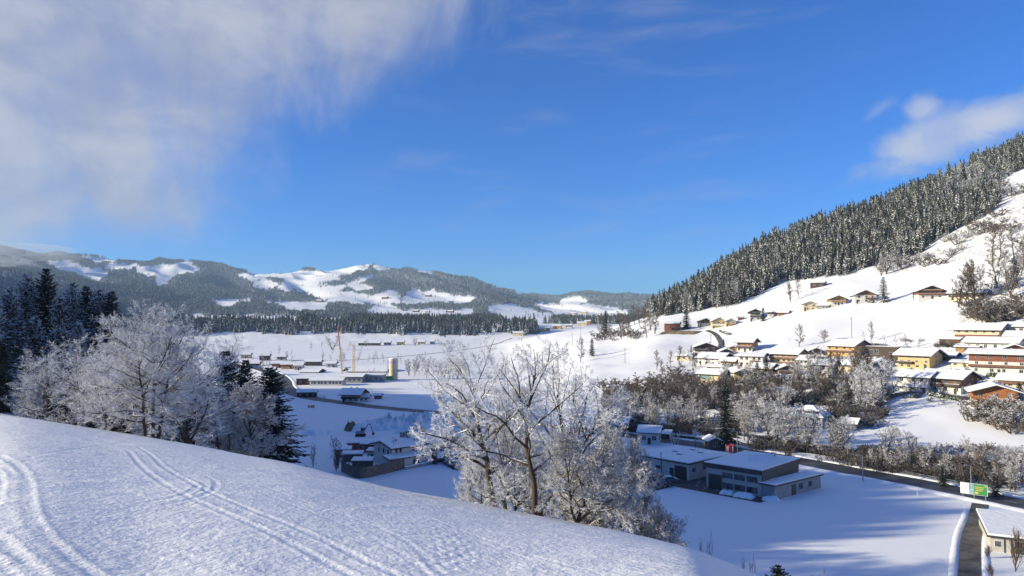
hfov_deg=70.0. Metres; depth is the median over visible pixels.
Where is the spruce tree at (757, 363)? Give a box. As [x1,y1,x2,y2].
[753,362,759,381]
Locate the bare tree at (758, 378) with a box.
[753,370,762,384]
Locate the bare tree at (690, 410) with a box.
[685,399,696,421]
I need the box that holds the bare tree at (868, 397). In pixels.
[848,376,880,414]
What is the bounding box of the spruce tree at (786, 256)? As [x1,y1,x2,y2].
[785,246,788,262]
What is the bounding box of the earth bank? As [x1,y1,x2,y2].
[660,331,701,334]
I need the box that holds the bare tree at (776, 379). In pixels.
[765,363,780,391]
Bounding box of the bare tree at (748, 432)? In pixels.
[740,415,754,443]
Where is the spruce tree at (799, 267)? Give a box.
[797,256,801,275]
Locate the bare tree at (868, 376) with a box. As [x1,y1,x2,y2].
[862,372,872,393]
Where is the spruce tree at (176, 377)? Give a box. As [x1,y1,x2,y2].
[168,344,183,439]
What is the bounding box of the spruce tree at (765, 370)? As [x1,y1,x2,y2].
[760,359,769,384]
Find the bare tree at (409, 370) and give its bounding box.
[404,359,410,373]
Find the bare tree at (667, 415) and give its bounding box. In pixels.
[660,402,671,423]
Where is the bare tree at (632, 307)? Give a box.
[629,303,638,324]
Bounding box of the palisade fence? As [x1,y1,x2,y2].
[341,458,403,478]
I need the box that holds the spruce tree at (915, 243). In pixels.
[908,229,917,254]
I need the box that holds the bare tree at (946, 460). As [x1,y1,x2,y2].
[939,449,951,471]
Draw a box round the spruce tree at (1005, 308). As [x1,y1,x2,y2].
[1000,305,1010,321]
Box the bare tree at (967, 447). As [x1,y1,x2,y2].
[960,434,972,457]
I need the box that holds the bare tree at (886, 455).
[882,445,895,471]
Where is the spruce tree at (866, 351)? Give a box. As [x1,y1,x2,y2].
[862,347,872,376]
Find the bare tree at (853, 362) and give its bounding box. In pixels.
[849,354,860,374]
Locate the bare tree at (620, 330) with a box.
[617,322,623,338]
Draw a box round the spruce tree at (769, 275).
[768,264,770,285]
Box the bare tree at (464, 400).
[409,323,558,506]
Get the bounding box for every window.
[722,472,732,478]
[722,482,732,489]
[734,474,744,480]
[734,484,744,491]
[746,476,756,482]
[746,486,757,493]
[994,540,1000,546]
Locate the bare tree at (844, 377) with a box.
[838,368,850,385]
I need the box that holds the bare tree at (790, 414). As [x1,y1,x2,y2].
[779,402,801,434]
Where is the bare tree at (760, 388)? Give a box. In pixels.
[757,380,765,395]
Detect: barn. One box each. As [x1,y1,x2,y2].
[663,321,681,330]
[776,310,790,315]
[942,351,962,360]
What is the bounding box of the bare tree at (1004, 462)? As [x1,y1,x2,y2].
[997,454,1022,484]
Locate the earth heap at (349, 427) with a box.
[344,421,355,431]
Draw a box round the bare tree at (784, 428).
[777,413,791,438]
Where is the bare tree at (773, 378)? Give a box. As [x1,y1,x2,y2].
[768,371,778,394]
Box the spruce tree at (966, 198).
[963,187,969,209]
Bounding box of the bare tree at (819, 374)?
[816,369,824,391]
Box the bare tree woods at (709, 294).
[247,136,1023,483]
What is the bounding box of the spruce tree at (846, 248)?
[844,239,848,255]
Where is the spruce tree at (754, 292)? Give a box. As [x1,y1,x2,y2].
[749,275,758,296]
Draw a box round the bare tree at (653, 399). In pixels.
[645,396,661,420]
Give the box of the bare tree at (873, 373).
[863,364,883,393]
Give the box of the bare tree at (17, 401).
[0,372,46,416]
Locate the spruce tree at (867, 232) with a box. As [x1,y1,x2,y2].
[865,225,869,243]
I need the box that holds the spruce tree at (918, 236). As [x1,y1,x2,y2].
[916,227,920,248]
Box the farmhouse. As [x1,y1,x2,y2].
[369,431,437,467]
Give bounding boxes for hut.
[701,434,723,448]
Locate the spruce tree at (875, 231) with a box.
[872,225,878,246]
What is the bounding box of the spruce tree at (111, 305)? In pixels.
[84,291,140,428]
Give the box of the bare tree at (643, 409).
[639,400,647,420]
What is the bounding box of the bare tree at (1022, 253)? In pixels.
[1016,240,1023,275]
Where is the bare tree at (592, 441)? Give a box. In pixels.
[548,395,626,521]
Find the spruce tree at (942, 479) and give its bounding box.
[937,464,950,487]
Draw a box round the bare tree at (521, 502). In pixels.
[473,405,547,516]
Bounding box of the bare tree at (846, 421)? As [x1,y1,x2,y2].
[836,415,851,435]
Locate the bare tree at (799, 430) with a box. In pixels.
[791,417,806,442]
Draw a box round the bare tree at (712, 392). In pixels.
[708,387,717,406]
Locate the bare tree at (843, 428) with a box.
[832,420,850,450]
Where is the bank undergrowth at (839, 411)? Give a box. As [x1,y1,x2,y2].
[600,374,897,429]
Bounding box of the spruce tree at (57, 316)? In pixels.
[37,296,75,422]
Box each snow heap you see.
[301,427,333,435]
[352,411,466,431]
[392,411,444,435]
[438,417,464,430]
[719,489,734,495]
[733,492,755,499]
[762,495,779,501]
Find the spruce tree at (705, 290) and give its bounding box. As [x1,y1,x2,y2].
[702,278,709,305]
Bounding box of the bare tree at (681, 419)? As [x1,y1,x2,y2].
[674,405,688,423]
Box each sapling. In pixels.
[699,535,712,555]
[741,553,755,572]
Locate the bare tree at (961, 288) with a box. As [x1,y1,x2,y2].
[951,273,970,306]
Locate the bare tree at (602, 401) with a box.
[597,393,606,414]
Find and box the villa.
[791,405,830,428]
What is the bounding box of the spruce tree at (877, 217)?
[875,208,881,225]
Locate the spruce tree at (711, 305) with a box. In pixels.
[709,288,714,307]
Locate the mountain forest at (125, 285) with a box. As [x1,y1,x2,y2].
[0,245,661,318]
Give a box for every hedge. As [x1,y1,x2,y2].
[719,330,730,334]
[927,392,960,400]
[985,372,996,376]
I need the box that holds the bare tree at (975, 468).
[965,450,986,481]
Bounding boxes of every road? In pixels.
[236,364,1023,508]
[958,503,988,575]
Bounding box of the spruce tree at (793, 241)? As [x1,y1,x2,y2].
[790,234,795,252]
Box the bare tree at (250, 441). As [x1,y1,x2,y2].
[164,376,306,457]
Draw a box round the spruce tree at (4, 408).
[0,343,14,412]
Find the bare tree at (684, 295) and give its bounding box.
[679,288,687,306]
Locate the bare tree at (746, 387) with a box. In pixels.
[739,378,751,402]
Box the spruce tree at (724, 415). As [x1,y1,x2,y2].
[712,383,742,448]
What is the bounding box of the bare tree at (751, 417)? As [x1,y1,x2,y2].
[742,408,758,431]
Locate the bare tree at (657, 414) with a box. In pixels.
[648,406,661,424]
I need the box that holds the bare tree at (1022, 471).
[1013,448,1023,483]
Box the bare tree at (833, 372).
[823,362,842,385]
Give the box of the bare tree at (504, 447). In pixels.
[473,379,535,508]
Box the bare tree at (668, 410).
[660,402,674,420]
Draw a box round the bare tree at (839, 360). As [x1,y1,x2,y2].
[835,352,847,377]
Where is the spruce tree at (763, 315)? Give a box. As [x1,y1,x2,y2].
[759,308,764,320]
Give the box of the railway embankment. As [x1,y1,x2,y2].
[593,419,1022,470]
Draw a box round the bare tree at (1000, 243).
[988,225,1011,266]
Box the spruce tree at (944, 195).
[943,188,947,208]
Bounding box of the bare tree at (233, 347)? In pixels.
[205,333,257,385]
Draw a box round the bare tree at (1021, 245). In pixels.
[1018,235,1023,262]
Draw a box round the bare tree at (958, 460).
[953,451,965,477]
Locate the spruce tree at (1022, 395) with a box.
[1015,382,1023,404]
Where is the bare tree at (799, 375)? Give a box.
[794,369,806,403]
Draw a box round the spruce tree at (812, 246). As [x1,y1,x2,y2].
[810,237,813,254]
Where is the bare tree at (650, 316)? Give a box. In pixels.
[647,313,653,330]
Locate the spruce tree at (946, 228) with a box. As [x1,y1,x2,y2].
[942,214,949,234]
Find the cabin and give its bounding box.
[809,281,826,288]
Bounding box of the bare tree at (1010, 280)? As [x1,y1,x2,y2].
[1005,267,1017,290]
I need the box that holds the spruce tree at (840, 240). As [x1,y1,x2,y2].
[837,233,842,249]
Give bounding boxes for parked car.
[431,457,445,463]
[440,453,456,458]
[442,458,453,463]
[446,459,458,466]
[450,461,460,468]
[655,480,672,487]
[659,475,678,482]
[909,394,920,397]
[956,400,969,404]
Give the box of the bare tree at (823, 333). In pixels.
[817,329,828,341]
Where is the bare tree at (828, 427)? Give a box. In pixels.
[824,418,842,442]
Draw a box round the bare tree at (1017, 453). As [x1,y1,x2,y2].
[1000,445,1023,474]
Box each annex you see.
[360,393,371,401]
[758,470,823,498]
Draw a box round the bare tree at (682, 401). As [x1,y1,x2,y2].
[674,395,685,415]
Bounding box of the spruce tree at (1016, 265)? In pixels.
[1007,256,1023,287]
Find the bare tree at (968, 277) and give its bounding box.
[958,263,976,299]
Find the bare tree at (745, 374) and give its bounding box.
[735,367,753,389]
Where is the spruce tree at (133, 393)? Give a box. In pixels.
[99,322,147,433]
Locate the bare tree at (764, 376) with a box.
[762,369,775,390]
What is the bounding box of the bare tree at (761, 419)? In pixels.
[755,402,776,431]
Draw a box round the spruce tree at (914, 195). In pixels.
[911,187,918,205]
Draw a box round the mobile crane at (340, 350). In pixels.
[337,326,342,372]
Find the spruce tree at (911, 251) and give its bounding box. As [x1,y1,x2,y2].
[909,234,914,255]
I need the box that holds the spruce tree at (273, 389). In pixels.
[247,367,310,466]
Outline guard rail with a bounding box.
[868,465,1023,495]
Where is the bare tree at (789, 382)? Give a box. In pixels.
[781,373,795,393]
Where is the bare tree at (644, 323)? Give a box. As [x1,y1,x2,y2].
[640,305,651,337]
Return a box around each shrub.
[333,454,343,470]
[589,330,605,337]
[591,378,607,387]
[596,332,609,339]
[597,377,617,386]
[612,378,650,388]
[623,330,638,338]
[624,377,651,386]
[632,371,662,384]
[636,381,671,391]
[648,372,673,383]
[648,379,680,387]
[649,374,682,388]
[660,361,684,375]
[662,370,688,381]
[665,382,694,388]
[669,368,696,379]
[670,374,696,385]
[679,375,701,386]
[687,368,695,379]
[891,257,916,268]
[902,253,918,261]
[913,256,934,266]
[915,252,930,261]
[924,255,953,264]
[927,442,939,448]
[937,247,957,256]
[941,231,956,239]
[941,446,956,452]
[948,234,973,244]
[949,442,970,451]
[951,293,996,308]
[955,243,968,250]
[955,443,976,450]
[956,308,973,318]
[957,227,971,237]
[958,305,986,317]
[958,399,986,421]
[960,401,1009,424]
[963,221,980,228]
[966,217,991,226]
[967,225,985,235]
[967,295,997,304]
[968,304,999,319]
[968,395,992,408]
[968,399,1001,416]
[969,223,993,232]
[970,407,1020,429]
[971,309,999,322]
[972,301,1002,312]
[974,217,1007,229]
[974,441,996,448]
[975,396,1006,410]
[981,207,1013,217]
[981,300,1006,310]
[983,280,1001,288]
[984,393,1014,408]
[984,406,1023,426]
[984,546,993,556]
[985,564,994,575]
[987,297,1019,312]
[988,288,1004,295]
[989,449,1005,457]
[990,310,1010,319]
[991,400,1023,415]
[991,414,1023,434]
[992,220,1020,229]
[992,405,1023,428]
[992,406,1023,427]
[993,283,1004,290]
[993,395,1023,412]
[999,289,1023,298]
[999,312,1019,320]
[1000,183,1022,195]
[1001,222,1023,230]
[1001,292,1022,304]
[1001,299,1023,311]
[1002,301,1023,313]
[1007,311,1023,319]
[1008,399,1021,409]
[1008,526,1023,571]
[1010,304,1022,314]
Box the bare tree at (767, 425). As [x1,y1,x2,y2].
[761,401,776,432]
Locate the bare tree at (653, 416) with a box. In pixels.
[649,406,659,423]
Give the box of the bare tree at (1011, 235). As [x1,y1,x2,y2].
[1003,226,1021,256]
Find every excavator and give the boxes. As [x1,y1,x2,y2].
[355,424,374,436]
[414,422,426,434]
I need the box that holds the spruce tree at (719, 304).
[717,287,721,306]
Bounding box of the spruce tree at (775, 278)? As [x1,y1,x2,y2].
[769,262,778,285]
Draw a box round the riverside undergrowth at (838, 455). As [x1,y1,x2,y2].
[597,412,1023,489]
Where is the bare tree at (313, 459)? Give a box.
[310,444,317,464]
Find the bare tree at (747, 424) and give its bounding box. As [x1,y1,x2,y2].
[740,413,755,438]
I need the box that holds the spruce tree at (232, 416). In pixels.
[214,397,252,455]
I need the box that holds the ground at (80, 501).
[0,165,1023,575]
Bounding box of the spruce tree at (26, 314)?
[10,273,46,410]
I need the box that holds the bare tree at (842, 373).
[835,364,849,384]
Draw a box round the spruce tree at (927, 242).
[924,224,930,246]
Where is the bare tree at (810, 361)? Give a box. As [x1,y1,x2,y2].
[802,356,813,386]
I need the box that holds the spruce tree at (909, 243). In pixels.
[907,228,915,252]
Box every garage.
[728,345,736,350]
[816,303,829,309]
[948,359,968,366]
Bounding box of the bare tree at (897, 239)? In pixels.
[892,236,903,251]
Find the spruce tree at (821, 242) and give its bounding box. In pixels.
[819,233,823,249]
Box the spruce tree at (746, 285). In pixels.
[743,273,749,295]
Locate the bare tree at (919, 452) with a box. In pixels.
[914,445,922,461]
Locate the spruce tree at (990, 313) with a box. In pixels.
[985,308,993,321]
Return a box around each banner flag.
[725,444,728,452]
[730,444,733,453]
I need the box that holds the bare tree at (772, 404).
[768,398,780,417]
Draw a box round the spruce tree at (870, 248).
[868,240,872,256]
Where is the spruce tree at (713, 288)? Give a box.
[709,279,716,304]
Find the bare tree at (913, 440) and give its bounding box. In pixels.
[904,434,920,451]
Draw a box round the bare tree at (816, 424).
[801,418,820,440]
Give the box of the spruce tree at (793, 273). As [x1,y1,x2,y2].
[791,262,797,280]
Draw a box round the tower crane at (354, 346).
[348,344,355,372]
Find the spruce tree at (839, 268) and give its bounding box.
[833,253,842,274]
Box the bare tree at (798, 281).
[794,276,801,295]
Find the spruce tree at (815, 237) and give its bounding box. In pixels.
[813,230,816,244]
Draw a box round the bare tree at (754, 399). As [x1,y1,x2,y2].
[744,387,760,414]
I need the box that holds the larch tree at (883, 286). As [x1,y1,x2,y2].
[877,277,890,302]
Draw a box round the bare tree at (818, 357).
[810,347,826,368]
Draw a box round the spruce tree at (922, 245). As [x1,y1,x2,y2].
[920,233,924,251]
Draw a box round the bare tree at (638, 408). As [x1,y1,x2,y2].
[633,400,642,419]
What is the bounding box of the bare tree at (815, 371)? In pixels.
[805,360,826,392]
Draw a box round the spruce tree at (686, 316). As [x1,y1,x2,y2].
[681,310,690,328]
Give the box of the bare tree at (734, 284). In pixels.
[730,278,737,294]
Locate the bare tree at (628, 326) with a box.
[624,320,630,337]
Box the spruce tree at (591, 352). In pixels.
[588,338,595,355]
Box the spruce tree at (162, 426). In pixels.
[139,376,183,441]
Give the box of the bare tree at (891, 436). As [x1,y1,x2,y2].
[878,423,899,447]
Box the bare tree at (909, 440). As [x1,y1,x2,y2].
[903,430,917,449]
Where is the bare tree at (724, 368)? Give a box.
[718,364,729,380]
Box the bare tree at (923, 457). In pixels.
[917,443,932,466]
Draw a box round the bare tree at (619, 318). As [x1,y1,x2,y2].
[615,311,621,326]
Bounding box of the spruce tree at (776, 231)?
[773,226,777,243]
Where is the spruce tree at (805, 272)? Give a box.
[800,258,809,279]
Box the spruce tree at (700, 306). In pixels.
[696,286,703,310]
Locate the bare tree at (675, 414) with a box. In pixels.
[667,396,681,422]
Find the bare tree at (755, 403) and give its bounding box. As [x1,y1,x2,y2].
[742,394,760,429]
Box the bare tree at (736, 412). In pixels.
[730,401,741,421]
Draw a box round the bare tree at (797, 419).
[784,402,809,444]
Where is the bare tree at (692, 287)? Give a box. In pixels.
[686,283,695,296]
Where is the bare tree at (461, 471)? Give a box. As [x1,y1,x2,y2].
[453,429,486,503]
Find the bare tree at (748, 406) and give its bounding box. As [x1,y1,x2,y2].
[738,404,759,424]
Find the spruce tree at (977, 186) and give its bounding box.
[975,178,979,195]
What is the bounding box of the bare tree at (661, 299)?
[657,296,663,314]
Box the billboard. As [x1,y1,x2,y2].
[960,482,987,499]
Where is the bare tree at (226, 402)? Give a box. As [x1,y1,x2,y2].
[177,352,245,449]
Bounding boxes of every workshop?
[296,376,314,384]
[308,377,346,385]
[340,373,366,382]
[365,373,386,381]
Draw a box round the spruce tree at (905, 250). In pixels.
[902,237,907,258]
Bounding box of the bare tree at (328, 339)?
[325,335,340,348]
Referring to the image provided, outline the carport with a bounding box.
[953,344,980,352]
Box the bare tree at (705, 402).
[701,399,708,416]
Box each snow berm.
[240,364,1023,498]
[251,368,1023,512]
[948,509,968,575]
[981,534,990,575]
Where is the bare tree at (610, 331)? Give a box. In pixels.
[606,322,612,339]
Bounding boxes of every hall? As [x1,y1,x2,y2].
[298,368,326,372]
[322,367,348,370]
[347,366,388,372]
[703,450,800,496]
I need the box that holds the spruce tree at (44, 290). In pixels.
[13,268,60,417]
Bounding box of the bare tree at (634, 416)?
[627,406,639,423]
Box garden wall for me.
[405,461,434,469]
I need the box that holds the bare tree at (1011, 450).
[1004,443,1015,458]
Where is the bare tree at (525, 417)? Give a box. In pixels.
[455,333,631,515]
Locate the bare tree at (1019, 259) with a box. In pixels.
[1016,249,1023,275]
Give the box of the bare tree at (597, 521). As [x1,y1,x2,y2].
[543,427,665,535]
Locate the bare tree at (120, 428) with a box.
[76,315,170,434]
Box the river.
[590,426,1023,481]
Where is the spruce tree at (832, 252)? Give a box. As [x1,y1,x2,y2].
[829,243,834,265]
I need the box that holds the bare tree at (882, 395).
[874,376,886,406]
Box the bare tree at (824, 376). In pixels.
[817,373,831,394]
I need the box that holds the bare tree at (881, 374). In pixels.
[877,370,893,389]
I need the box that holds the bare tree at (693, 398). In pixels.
[685,394,695,417]
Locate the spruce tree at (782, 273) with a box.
[780,257,784,276]
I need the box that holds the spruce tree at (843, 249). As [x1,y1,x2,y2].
[840,242,845,259]
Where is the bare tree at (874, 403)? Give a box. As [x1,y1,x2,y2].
[865,392,879,413]
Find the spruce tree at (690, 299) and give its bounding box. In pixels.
[687,290,691,311]
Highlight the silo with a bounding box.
[387,358,396,379]
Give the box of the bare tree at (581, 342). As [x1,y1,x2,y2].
[577,336,585,362]
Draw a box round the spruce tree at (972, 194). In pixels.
[969,184,976,203]
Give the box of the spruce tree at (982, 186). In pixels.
[980,175,986,195]
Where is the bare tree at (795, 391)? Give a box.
[791,377,799,403]
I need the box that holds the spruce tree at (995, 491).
[988,474,1003,496]
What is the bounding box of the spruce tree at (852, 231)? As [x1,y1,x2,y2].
[850,223,854,240]
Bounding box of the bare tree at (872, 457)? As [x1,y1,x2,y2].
[868,449,876,461]
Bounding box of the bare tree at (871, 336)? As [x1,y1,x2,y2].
[868,321,874,338]
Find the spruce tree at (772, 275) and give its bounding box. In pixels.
[769,264,775,286]
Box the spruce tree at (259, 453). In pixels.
[242,403,272,458]
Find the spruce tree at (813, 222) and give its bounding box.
[810,216,815,230]
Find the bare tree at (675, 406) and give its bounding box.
[670,396,682,418]
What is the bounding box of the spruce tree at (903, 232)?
[899,224,905,238]
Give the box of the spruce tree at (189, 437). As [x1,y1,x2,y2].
[181,396,211,446]
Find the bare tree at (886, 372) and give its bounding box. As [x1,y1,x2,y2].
[871,362,894,393]
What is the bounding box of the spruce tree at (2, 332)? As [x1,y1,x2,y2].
[0,304,21,407]
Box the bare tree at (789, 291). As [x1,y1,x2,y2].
[786,282,792,301]
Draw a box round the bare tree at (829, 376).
[823,360,836,383]
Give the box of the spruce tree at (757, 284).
[756,271,760,291]
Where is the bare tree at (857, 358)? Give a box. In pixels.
[853,350,865,373]
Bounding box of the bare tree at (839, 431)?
[829,415,850,450]
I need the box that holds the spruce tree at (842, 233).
[840,225,843,243]
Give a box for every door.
[670,467,673,476]
[674,465,686,479]
[708,473,721,489]
[791,484,795,494]
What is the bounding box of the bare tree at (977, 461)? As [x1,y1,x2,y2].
[970,447,986,476]
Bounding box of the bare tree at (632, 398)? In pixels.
[623,389,639,412]
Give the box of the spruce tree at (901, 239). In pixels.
[899,230,903,253]
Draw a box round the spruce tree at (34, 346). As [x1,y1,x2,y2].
[7,316,56,417]
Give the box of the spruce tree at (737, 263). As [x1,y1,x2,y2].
[735,256,739,272]
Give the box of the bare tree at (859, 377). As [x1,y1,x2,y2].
[850,367,868,396]
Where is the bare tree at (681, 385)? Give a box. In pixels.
[678,380,687,394]
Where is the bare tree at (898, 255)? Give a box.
[891,247,899,263]
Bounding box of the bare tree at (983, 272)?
[970,262,988,292]
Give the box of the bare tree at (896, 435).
[886,426,906,448]
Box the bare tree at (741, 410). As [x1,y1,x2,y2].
[734,401,750,419]
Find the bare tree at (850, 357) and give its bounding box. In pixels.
[844,351,858,376]
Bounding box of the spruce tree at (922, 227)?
[919,218,924,243]
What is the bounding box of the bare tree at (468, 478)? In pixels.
[454,433,498,505]
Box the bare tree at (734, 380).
[730,374,737,386]
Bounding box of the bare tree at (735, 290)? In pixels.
[731,283,738,298]
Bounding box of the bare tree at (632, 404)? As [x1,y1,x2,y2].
[627,397,637,413]
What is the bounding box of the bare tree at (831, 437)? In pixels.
[826,421,841,448]
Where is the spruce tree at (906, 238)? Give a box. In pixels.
[905,230,909,252]
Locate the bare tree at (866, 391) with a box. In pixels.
[851,382,874,410]
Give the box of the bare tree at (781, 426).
[769,410,790,449]
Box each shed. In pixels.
[296,389,318,396]
[333,445,351,457]
[341,450,363,461]
[346,439,363,449]
[350,456,374,466]
[359,439,376,452]
[365,447,373,455]
[373,393,383,398]
[451,428,476,438]
[661,429,673,437]
[737,315,744,320]
[842,417,863,429]
[937,336,964,343]
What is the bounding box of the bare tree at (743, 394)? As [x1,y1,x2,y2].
[734,390,748,414]
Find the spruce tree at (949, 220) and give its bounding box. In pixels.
[947,211,951,232]
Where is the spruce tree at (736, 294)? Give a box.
[733,284,738,302]
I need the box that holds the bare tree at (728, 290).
[723,287,730,307]
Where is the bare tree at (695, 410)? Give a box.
[690,399,699,421]
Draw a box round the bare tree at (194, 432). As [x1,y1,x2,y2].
[133,320,252,447]
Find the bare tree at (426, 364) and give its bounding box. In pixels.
[421,354,430,372]
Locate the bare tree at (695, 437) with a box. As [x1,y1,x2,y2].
[690,428,701,446]
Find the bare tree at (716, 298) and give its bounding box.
[710,290,719,308]
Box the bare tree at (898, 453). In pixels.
[893,448,903,465]
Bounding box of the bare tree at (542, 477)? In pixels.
[498,418,566,519]
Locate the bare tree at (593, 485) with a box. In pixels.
[533,419,656,533]
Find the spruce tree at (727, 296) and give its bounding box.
[725,285,730,305]
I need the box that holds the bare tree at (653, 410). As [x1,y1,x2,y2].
[644,399,660,424]
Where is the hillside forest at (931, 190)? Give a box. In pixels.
[644,131,1023,315]
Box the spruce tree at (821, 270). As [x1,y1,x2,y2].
[816,255,824,275]
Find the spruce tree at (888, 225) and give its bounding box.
[885,215,891,237]
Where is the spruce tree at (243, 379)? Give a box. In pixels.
[234,360,262,425]
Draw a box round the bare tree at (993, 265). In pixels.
[985,254,1004,287]
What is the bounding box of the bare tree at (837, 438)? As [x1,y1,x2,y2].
[830,423,848,448]
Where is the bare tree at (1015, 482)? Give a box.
[1005,461,1020,490]
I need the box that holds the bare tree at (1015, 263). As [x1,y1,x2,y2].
[1009,255,1023,287]
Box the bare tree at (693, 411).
[689,404,699,423]
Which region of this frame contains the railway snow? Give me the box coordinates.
[596,418,1023,467]
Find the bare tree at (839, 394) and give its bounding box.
[827,379,849,405]
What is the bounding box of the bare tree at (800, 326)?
[794,324,804,344]
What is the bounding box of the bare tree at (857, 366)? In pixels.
[851,363,867,386]
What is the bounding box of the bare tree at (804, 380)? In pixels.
[800,371,807,392]
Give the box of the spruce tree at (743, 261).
[740,255,744,271]
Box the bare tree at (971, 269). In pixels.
[962,258,983,298]
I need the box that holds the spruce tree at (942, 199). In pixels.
[940,188,944,207]
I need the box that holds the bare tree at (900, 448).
[894,442,907,462]
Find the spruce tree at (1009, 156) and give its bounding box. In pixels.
[1007,148,1012,164]
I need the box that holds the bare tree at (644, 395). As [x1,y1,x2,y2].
[637,388,651,411]
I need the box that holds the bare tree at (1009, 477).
[1003,463,1015,490]
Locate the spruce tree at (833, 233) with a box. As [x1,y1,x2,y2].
[832,228,836,245]
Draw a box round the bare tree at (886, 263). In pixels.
[880,253,896,273]
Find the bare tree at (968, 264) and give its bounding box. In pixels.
[963,258,979,298]
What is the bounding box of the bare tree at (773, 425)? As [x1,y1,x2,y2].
[769,402,782,440]
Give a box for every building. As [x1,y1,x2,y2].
[442,432,472,450]
[634,445,731,480]
[975,508,1023,554]
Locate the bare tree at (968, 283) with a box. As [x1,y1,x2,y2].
[961,268,976,300]
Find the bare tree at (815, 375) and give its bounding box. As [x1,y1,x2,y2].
[810,363,822,389]
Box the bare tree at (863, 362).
[859,359,874,389]
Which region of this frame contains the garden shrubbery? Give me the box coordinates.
[692,338,1022,402]
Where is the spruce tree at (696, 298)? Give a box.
[695,287,698,307]
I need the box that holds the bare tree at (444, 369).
[436,362,450,377]
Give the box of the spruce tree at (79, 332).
[52,322,95,427]
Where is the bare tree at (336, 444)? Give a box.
[330,436,342,463]
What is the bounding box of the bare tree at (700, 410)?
[698,401,705,420]
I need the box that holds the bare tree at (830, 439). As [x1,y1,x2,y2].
[823,429,837,450]
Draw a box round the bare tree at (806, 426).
[801,413,816,438]
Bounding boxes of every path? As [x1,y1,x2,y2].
[264,338,511,365]
[706,330,722,351]
[889,391,969,398]
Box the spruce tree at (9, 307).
[0,287,30,411]
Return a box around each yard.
[446,454,494,471]
[630,473,764,502]
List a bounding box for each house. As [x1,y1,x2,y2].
[240,352,252,357]
[250,360,261,367]
[258,353,271,360]
[270,360,282,367]
[276,354,287,360]
[280,361,294,368]
[293,362,305,369]
[304,359,323,365]
[325,360,338,366]
[338,387,369,401]
[358,341,367,345]
[367,341,380,345]
[383,340,391,344]
[396,340,404,344]
[417,340,425,344]
[513,331,523,335]
[552,325,561,328]
[565,324,572,327]
[577,321,587,325]
[601,415,636,426]
[636,424,663,444]
[674,351,696,360]
[692,342,719,353]
[694,352,734,364]
[694,368,731,384]
[695,318,710,326]
[704,363,728,367]
[709,317,724,328]
[716,347,733,353]
[718,356,737,365]
[724,318,736,326]
[729,366,753,384]
[733,337,761,352]
[736,352,769,366]
[745,308,761,321]
[749,362,778,375]
[765,309,780,317]
[767,348,809,363]
[774,363,796,373]
[795,355,822,369]
[799,301,816,311]
[805,358,841,379]
[806,346,825,355]
[823,339,873,355]
[825,295,847,306]
[838,359,861,372]
[848,289,878,304]
[865,345,910,362]
[870,358,895,376]
[888,369,938,393]
[892,347,948,368]
[909,285,947,302]
[925,368,982,394]
[945,289,991,301]
[948,322,1008,336]
[960,336,1023,347]
[963,348,1023,374]
[963,381,1023,406]
[994,372,1023,386]
[996,343,1023,348]
[1001,330,1023,336]
[1002,321,1023,330]
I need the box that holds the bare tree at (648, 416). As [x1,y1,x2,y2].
[641,406,654,424]
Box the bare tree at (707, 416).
[702,409,713,424]
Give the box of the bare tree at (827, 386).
[820,375,828,389]
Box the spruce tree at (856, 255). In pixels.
[855,246,858,263]
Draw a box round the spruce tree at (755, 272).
[753,265,756,283]
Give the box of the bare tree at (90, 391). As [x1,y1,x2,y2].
[68,345,136,429]
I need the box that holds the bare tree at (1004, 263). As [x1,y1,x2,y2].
[995,251,1013,287]
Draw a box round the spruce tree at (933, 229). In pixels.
[929,218,935,237]
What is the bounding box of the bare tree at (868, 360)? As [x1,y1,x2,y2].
[863,352,874,376]
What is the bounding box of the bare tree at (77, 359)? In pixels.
[36,332,115,426]
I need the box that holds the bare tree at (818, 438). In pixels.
[809,428,828,454]
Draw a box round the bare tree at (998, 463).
[990,455,1004,482]
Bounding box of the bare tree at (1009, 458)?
[1002,453,1016,476]
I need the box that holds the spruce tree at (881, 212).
[879,206,882,222]
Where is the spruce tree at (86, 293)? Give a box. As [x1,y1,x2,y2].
[72,286,97,362]
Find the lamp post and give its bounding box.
[856,455,863,480]
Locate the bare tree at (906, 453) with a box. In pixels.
[903,450,910,461]
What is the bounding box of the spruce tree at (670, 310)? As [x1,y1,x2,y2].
[667,297,673,315]
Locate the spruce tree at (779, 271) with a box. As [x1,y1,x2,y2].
[777,261,781,279]
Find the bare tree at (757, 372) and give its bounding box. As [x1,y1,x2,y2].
[754,365,763,381]
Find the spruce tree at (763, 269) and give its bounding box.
[761,261,764,278]
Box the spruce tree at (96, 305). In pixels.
[78,289,110,427]
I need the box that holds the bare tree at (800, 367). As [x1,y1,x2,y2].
[788,359,805,389]
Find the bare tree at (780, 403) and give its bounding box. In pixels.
[759,394,784,425]
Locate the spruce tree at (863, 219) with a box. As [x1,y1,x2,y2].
[861,209,864,225]
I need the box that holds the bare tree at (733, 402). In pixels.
[727,393,741,420]
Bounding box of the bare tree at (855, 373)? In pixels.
[849,364,867,388]
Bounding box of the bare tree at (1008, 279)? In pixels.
[1002,267,1016,296]
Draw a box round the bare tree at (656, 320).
[651,310,658,333]
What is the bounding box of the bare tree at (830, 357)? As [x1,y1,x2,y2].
[826,353,837,378]
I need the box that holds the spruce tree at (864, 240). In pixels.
[862,231,866,246]
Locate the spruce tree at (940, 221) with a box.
[935,211,943,234]
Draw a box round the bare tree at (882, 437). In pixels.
[874,428,888,446]
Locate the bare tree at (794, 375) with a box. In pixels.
[786,357,799,387]
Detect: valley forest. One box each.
[1,309,537,335]
[528,312,643,333]
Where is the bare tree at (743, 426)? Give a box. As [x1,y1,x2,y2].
[735,406,752,439]
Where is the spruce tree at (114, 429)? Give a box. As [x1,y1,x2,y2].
[97,387,126,432]

